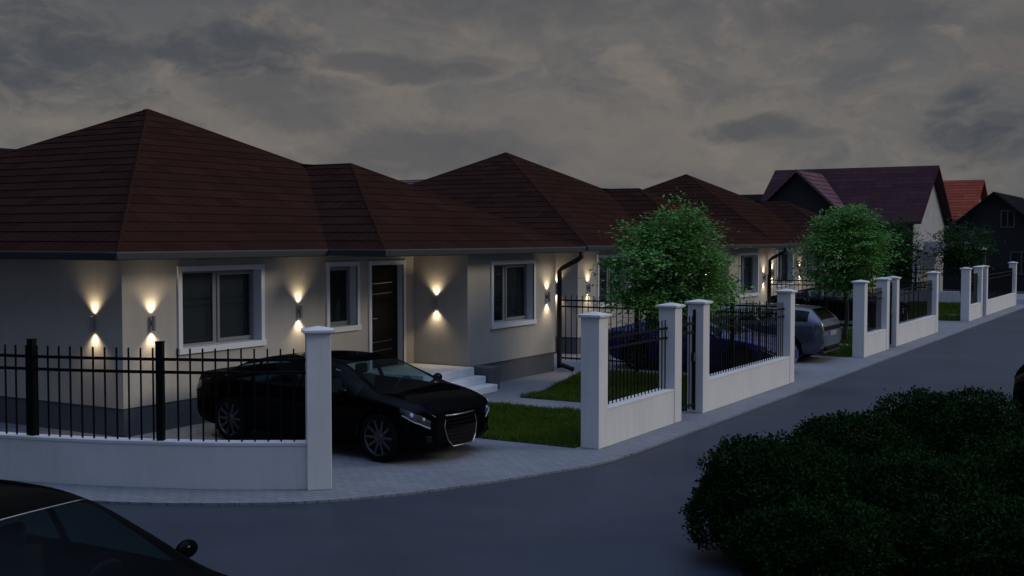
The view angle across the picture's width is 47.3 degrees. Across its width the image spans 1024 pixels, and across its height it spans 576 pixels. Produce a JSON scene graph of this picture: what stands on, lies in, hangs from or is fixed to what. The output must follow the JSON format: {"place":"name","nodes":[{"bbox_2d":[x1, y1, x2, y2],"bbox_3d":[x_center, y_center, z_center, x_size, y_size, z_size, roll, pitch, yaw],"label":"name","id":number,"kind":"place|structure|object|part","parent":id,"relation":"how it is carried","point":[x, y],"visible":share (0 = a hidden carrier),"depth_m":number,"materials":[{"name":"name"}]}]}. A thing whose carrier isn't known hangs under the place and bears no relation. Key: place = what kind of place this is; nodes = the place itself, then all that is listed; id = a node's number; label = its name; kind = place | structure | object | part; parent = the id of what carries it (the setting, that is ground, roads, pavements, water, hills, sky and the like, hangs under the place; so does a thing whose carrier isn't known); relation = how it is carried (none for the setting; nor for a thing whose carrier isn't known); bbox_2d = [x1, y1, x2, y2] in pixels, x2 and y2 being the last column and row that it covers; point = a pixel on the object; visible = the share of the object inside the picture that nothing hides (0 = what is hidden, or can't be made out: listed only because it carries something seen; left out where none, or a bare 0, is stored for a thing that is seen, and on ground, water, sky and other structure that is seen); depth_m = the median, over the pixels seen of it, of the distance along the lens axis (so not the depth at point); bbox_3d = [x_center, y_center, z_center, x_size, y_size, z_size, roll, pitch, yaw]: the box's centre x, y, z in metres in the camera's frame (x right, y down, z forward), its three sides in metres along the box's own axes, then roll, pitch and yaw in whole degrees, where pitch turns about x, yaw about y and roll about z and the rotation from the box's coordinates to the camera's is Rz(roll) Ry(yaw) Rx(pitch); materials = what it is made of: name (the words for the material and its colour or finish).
{"place":"outdoors","nodes":[
{"label":"outdoors","id":0,"kind":"place"},
{"bbox_2d":[0,148,14,153],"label":"dark roofed house","id":1,"kind":"structure","parent":0,"point":[3,150],"depth_m":40.98,"materials":[{"name":"grey"}]},
{"bbox_2d":[399,179,424,183],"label":"pink roofed house","id":2,"kind":"structure","parent":0,"point":[410,181],"depth_m":74.96,"materials":[{"name":"tile"}]},
{"bbox_2d":[0,289,1023,575],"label":"road","id":3,"kind":"structure","parent":0,"point":[622,517],"depth_m":13.02,"materials":[{"name":"grey asphalt"}]},
{"bbox_2d":[0,479,227,575],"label":"sedan","id":4,"kind":"object","parent":3,"relation":"on","point":[23,552],"visible":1,"depth_m":8.05,"materials":[{"name":"black paint"}]},
{"bbox_2d":[0,294,1023,505],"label":"pavement","id":5,"kind":"structure","parent":0,"point":[358,473],"depth_m":16.68,"materials":[{"name":"concrete"}]},
{"bbox_2d":[0,326,334,489],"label":"corner fence","id":6,"kind":"object","parent":5,"relation":"on","point":[31,454],"visible":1,"depth_m":14.53,"materials":[{"name":"paint"}]},
{"bbox_2d":[0,109,585,437],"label":"bungalow","id":7,"kind":"object","parent":5,"relation":"on","point":[122,230],"visible":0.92,"depth_m":21.59,"materials":[{"name":"paint"}]},
{"bbox_2d":[90,316,95,331],"bbox_3d":[-6.572,0.565,18.344,0.064,0.240,0.093,1,3,31],"label":"wall lamp","id":8,"kind":"object","parent":7,"relation":"attached to","point":[92,324],"visible":1,"depth_m":18.31,"materials":[{"name":"silver metal"}]},
{"bbox_2d":[151,316,155,330],"bbox_3d":[-5.682,0.557,18.532,0.093,0.240,0.064,1,3,31],"label":"wall lamp","id":9,"kind":"object","parent":7,"relation":"attached to","point":[153,323],"visible":1,"depth_m":18.50,"materials":[{"name":"silver metal"}]},
{"bbox_2d":[177,264,266,354],"bbox_3d":[-5.030,0.321,19.957,0.365,1.450,2.050,1,3,31],"label":"window","id":10,"kind":"structure","parent":7,"relation":"in","point":[220,307],"depth_m":20.05,"materials":[{"name":"grey plastic"}]},
{"bbox_2d":[298,305,302,317],"bbox_3d":[-3.894,0.429,21.527,0.093,0.240,0.064,1,3,31],"label":"wall lamp","id":11,"kind":"object","parent":7,"relation":"attached to","point":[300,310],"visible":1,"depth_m":21.50,"materials":[{"name":"silver metal"}]},
{"bbox_2d":[326,261,361,332],"bbox_3d":[-3.383,0.158,22.714,0.365,1.360,1.040,1,3,31],"label":"window","id":12,"kind":"structure","parent":7,"relation":"in","point":[342,278],"depth_m":23.00,"materials":[{"name":"grey plastic"}]},
{"bbox_2d":[368,260,405,369],"bbox_3d":[-2.609,0.533,23.917,0.200,2.183,1.240,1,3,31],"label":"front door","id":13,"kind":"structure","parent":7,"relation":"in","point":[386,284],"depth_m":24.06,"materials":[{"name":"black wood"}]},
{"bbox_2d":[433,297,436,308],"bbox_3d":[-1.596,0.308,24.337,0.064,0.240,0.093,1,3,31],"label":"wall lamp","id":14,"kind":"object","parent":7,"relation":"attached to","point":[434,302],"visible":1,"depth_m":24.30,"materials":[{"name":"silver metal"}]},
{"bbox_2d":[490,259,536,328],"bbox_3d":[-0.099,0.110,25.634,0.415,1.445,1.910,1,3,31],"label":"window","id":15,"kind":"structure","parent":7,"relation":"in","point":[510,269],"depth_m":26.10,"materials":[{"name":"grey plastic"}]},
{"bbox_2d":[196,350,488,461],"bbox_3d":[-2.615,1.665,17.792,4.752,1.350,2.298,2,3,35],"label":"sedan","id":16,"kind":"object","parent":5,"relation":"on","point":[381,417],"visible":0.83,"depth_m":16.89,"materials":[{"name":"black paint"}]},
{"bbox_3d":[-3.539,1.765,17.269,0.992,0.627,0.064,2,3,35],"label":"door","id":17,"kind":"part","parent":16,"relation":"part of","materials":[{"name":"black paint"}]},
{"bbox_3d":[-2.668,1.801,16.661,1.102,0.608,0.064,2,3,34],"label":"door","id":18,"kind":"part","parent":16,"relation":"part of","materials":[{"name":"black paint"}]},
{"bbox_2d":[410,152,787,353],"bbox_3d":[0.460,-1.502,38.325,13.907,5.920,12.510,1,3,31],"label":"bungalow","id":19,"kind":"object","parent":5,"relation":"on","point":[521,191],"visible":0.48,"depth_m":35.70,"materials":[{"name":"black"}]},
{"bbox_2d":[597,254,628,306],"bbox_3d":[2.731,-0.236,32.956,0.365,1.450,2.050,1,3,31],"label":"window","id":20,"kind":"structure","parent":19,"relation":"in","point":[604,284],"depth_m":32.98,"materials":[{"name":"grey plastic"}]},
{"bbox_2d":[738,252,759,297],"bbox_3d":[7.662,-0.447,38.633,0.415,1.445,1.910,1,3,31],"label":"window","id":21,"kind":"structure","parent":19,"relation":"in","point":[754,256],"depth_m":39.28,"materials":[{"name":"grey plastic"}]},
{"bbox_2d":[517,369,686,410],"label":"lawn","id":22,"kind":"structure","parent":5,"relation":"on","point":[565,400],"depth_m":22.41,"materials":[{"name":"plant"}]},
{"bbox_2d":[579,188,767,336],"bbox_3d":[3.237,0.021,24.145,3.896,4.188,4.114,1,3,31],"label":"tree","id":23,"kind":"object","parent":22,"relation":"on","point":[675,246],"visible":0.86,"depth_m":23.73,"materials":[{"name":"green plant"}]},
{"bbox_2d":[577,302,685,448],"bbox_3d":[1.944,1.300,18.539,0.390,2.015,3.220,1,3,31],"label":"street fence","id":24,"kind":"object","parent":5,"relation":"on","point":[605,422],"visible":1,"depth_m":18.14,"materials":[{"name":"paint"}]},
{"bbox_2d":[681,309,697,410],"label":"garden gate","id":25,"kind":"structure","parent":24,"relation":"attached to","point":[693,358],"depth_m":20.51,"materials":[{"name":"black metal"}]},
{"bbox_2d":[557,295,776,372],"bbox_3d":[3.389,1.055,26.599,5.368,1.815,0.094,1,3,31],"label":"divider fence","id":26,"kind":"object","parent":5,"relation":"on","point":[732,307],"visible":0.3,"depth_m":26.87,"materials":[{"name":"black metal"}]},
{"bbox_2d":[611,314,798,368],"bbox_3d":[4.499,1.254,27.612,4.382,1.330,2.207,1,3,31],"label":"sports car","id":27,"kind":"object","parent":5,"relation":"on","point":[796,354],"visible":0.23,"depth_m":26.97,"materials":[{"name":"blue paint"}]},
{"bbox_3d":[3.410,1.365,27.202,0.512,0.615,0.061,1,3,31],"label":"door","id":28,"kind":"part","parent":27,"relation":"part of","materials":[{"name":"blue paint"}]},
{"bbox_3d":[4.190,1.394,26.738,1.272,0.605,0.065,1,3,31],"label":"door","id":29,"kind":"part","parent":27,"relation":"part of","materials":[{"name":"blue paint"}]},
{"bbox_2d":[684,289,797,412],"bbox_3d":[4.598,1.109,22.983,0.390,2.015,5.380,1,3,31],"label":"street fence","id":30,"kind":"object","parent":5,"relation":"on","point":[718,389],"visible":0.97,"depth_m":22.53,"materials":[{"name":"paint"}]},
{"bbox_2d":[684,303,840,356],"bbox_3d":[6.089,1.090,30.617,4.646,1.400,2.214,1,3,31],"label":"estate car","id":31,"kind":"object","parent":5,"relation":"on","point":[814,333],"visible":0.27,"depth_m":29.10,"materials":[{"name":"grey paint"}]},
{"bbox_3d":[5.261,1.186,30.047,1.032,0.675,0.066,1,3,31],"label":"door","id":32,"kind":"part","parent":31,"relation":"part of","materials":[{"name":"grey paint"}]},
{"bbox_3d":[6.115,1.193,29.539,0.922,0.703,0.062,1,3,31],"label":"door","id":33,"kind":"part","parent":31,"relation":"part of","materials":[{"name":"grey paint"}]},
{"bbox_2d":[643,174,891,298],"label":"bungalow","id":34,"kind":"object","parent":5,"relation":"on","point":[783,221],"visible":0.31,"depth_m":48.99,"materials":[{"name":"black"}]},
{"bbox_2d":[776,249,793,286],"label":"window","id":35,"kind":"structure","parent":34,"relation":"in","point":[781,260],"depth_m":46.93,"materials":[{"name":"grey plastic"}]},
{"bbox_2d":[805,249,813,281],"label":"window","id":36,"kind":"structure","parent":34,"relation":"in","point":[811,267],"depth_m":49.26,"materials":[{"name":"grey plastic"}]},
{"bbox_2d":[814,249,822,295],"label":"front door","id":37,"kind":"structure","parent":34,"relation":"in","point":[818,263],"depth_m":50.48,"materials":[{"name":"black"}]},
{"bbox_2d":[771,286,875,327],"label":"sedan","id":38,"kind":"object","parent":5,"relation":"on","point":[840,309],"visible":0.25,"depth_m":41.30,"materials":[{"name":"black paint"}]},
{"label":"door","id":39,"kind":"part","parent":38,"relation":"part of","materials":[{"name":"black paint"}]},
{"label":"door","id":40,"kind":"part","parent":38,"relation":"part of","materials":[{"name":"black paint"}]},
{"bbox_2d":[767,274,925,323],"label":"divider fence","id":41,"kind":"object","parent":5,"relation":"on","point":[802,285],"visible":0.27,"depth_m":40.21,"materials":[{"name":"black metal"}]},
{"bbox_2d":[851,277,891,357],"bbox_3d":[9.680,0.745,31.495,0.390,2.015,2.840,1,3,31],"label":"street fence","id":42,"kind":"object","parent":5,"relation":"on","point":[866,343],"visible":1,"depth_m":31.15,"materials":[{"name":"paint"}]},
{"bbox_2d":[886,271,940,346],"bbox_3d":[12.359,0.552,35.982,0.390,2.015,6.040,1,3,31],"label":"street fence","id":43,"kind":"object","parent":5,"relation":"on","point":[905,329],"visible":0.93,"depth_m":35.62,"materials":[{"name":"paint"}]},
{"bbox_2d":[889,282,892,343],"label":"garden gate","id":44,"kind":"structure","parent":43,"relation":"attached to","point":[890,312],"depth_m":33.34,"materials":[{"name":"black metal"}]},
{"bbox_2d":[881,266,1000,302],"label":"end fence","id":45,"kind":"object","parent":5,"relation":"on","point":[950,296],"visible":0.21,"depth_m":55.34,"materials":[{"name":"metal"}]},
{"bbox_2d":[960,266,983,320],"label":"street fence","id":46,"kind":"object","parent":5,"relation":"on","point":[970,310],"visible":1,"depth_m":44.12,"materials":[{"name":"paint"}]},
{"bbox_2d":[981,262,1017,314],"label":"street fence","id":47,"kind":"object","parent":5,"relation":"on","point":[1004,297],"visible":0.94,"depth_m":50.22,"materials":[{"name":"paint"}]},
{"bbox_2d":[0,0,1023,197],"label":"sky","id":48,"kind":"structure","parent":0,"point":[608,94],"materials":[{"name":"grey"}]},
{"bbox_2d":[477,401,580,447],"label":"grass","id":49,"kind":"structure","parent":0,"point":[508,421],"depth_m":19.10,"materials":[{"name":"green plant"}]},
{"bbox_2d":[742,194,762,200],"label":"dark roofed house","id":50,"kind":"structure","parent":0,"point":[756,197],"depth_m":91.65,"materials":[{"name":"grey"}]},
{"bbox_2d":[814,342,851,356],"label":"grass","id":51,"kind":"structure","parent":0,"point":[845,350],"depth_m":31.01,"materials":[{"name":"green plant"}]},
{"bbox_2d":[839,326,874,343],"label":"grass","id":52,"kind":"structure","parent":0,"point":[850,333],"depth_m":36.12,"materials":[{"name":"green plant"}]},
{"bbox_2d":[760,165,985,290],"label":"purple roofed house","id":53,"kind":"structure","parent":0,"point":[918,194],"depth_m":62.98,"materials":[{"name":"tile"}]},
{"bbox_2d":[909,311,960,320],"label":"grass","id":54,"kind":"structure","parent":0,"point":[947,316],"depth_m":44.79,"materials":[{"name":"green plant"}]},
{"bbox_2d":[911,301,960,313],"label":"grass","id":55,"kind":"structure","parent":0,"point":[949,307],"depth_m":50.33,"materials":[{"name":"green plant"}]},
{"bbox_2d":[943,180,987,229],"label":"red roofed house","id":56,"kind":"structure","parent":0,"point":[964,196],"depth_m":82.84,"materials":[{"name":"tile"}]},
{"bbox_2d":[943,192,1023,289],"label":"dark gabled house","id":57,"kind":"structure","parent":0,"point":[1001,215],"depth_m":69.95,"materials":[{"name":"grey paint"}]},
{"bbox_2d":[1000,210,1014,227],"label":"window","id":58,"kind":"structure","parent":57,"relation":"in","point":[1007,217],"depth_m":69.59,"materials":[{"name":"grey wood"}]},
{"bbox_2d":[1010,251,1023,274],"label":"window","id":59,"kind":"structure","parent":57,"relation":"in","point":[1015,256],"depth_m":69.39,"materials":[{"name":"grey wood"}]},
{"bbox_2d":[1013,364,1023,412],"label":"estate car","id":60,"kind":"object","parent":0,"point":[1018,390],"visible":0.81,"depth_m":18.55,"materials":[{"name":"black paint"}]},
{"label":"pavement opposite","id":61,"kind":"structure","parent":0,"visible":0},
{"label":"planting bed","id":62,"kind":"structure","parent":61,"relation":"on","visible":0},
{"bbox_2d":[678,427,867,562],"bbox_3d":[2.603,1.991,11.502,1.872,1.206,1.896,1,3,31],"label":"boxwood shrub","id":63,"kind":"object","parent":62,"relation":"on","point":[760,472],"visible":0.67,"depth_m":11.12,"materials":[{"name":"green plant"}]},
{"bbox_2d":[712,484,912,575],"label":"boxwood shrub","id":64,"kind":"object","parent":62,"relation":"on","point":[844,534],"visible":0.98,"depth_m":10.03,"materials":[{"name":"green plant"}]},
{"bbox_2d":[788,409,936,471],"bbox_3d":[3.697,1.928,12.666,1.673,1.231,1.747,1,3,31],"label":"boxwood shrub","id":65,"kind":"object","parent":62,"relation":"on","point":[863,434],"visible":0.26,"depth_m":12.43,"materials":[{"name":"green plant"}]},
{"bbox_2d":[839,441,1019,531],"bbox_3d":[4.058,2.064,11.443,2.093,1.058,2.165,1,3,31],"label":"boxwood shrub","id":66,"kind":"object","parent":62,"relation":"on","point":[891,484],"visible":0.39,"depth_m":10.97,"materials":[{"name":"green plant"}]},
{"bbox_2d":[868,384,1023,464],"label":"boxwood shrub","id":67,"kind":"object","parent":62,"relation":"on","point":[947,423],"visible":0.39,"depth_m":13.49,"materials":[{"name":"green plant"}]},
{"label":"lawn","id":68,"kind":"structure","parent":0,"visible":0},
{"bbox_2d":[780,199,918,339],"bbox_3d":[10.004,-0.510,34.888,3.831,4.325,3.608,-1,3,-24],"label":"tree","id":69,"kind":"object","parent":68,"relation":"on","point":[843,272],"visible":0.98,"depth_m":34.43,"materials":[{"name":"green plant"}]},
{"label":"lawn","id":70,"kind":"structure","parent":0,"visible":0},
{"bbox_2d":[864,214,938,291],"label":"tree","id":71,"kind":"object","parent":70,"relation":"on","point":[905,255],"visible":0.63,"depth_m":50.53,"materials":[{"name":"green plant"}]},
{"bbox_2d":[924,212,1004,307],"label":"tree","id":72,"kind":"object","parent":70,"relation":"on","point":[960,252],"visible":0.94,"depth_m":50.31,"materials":[{"name":"green plant"}]}
]}

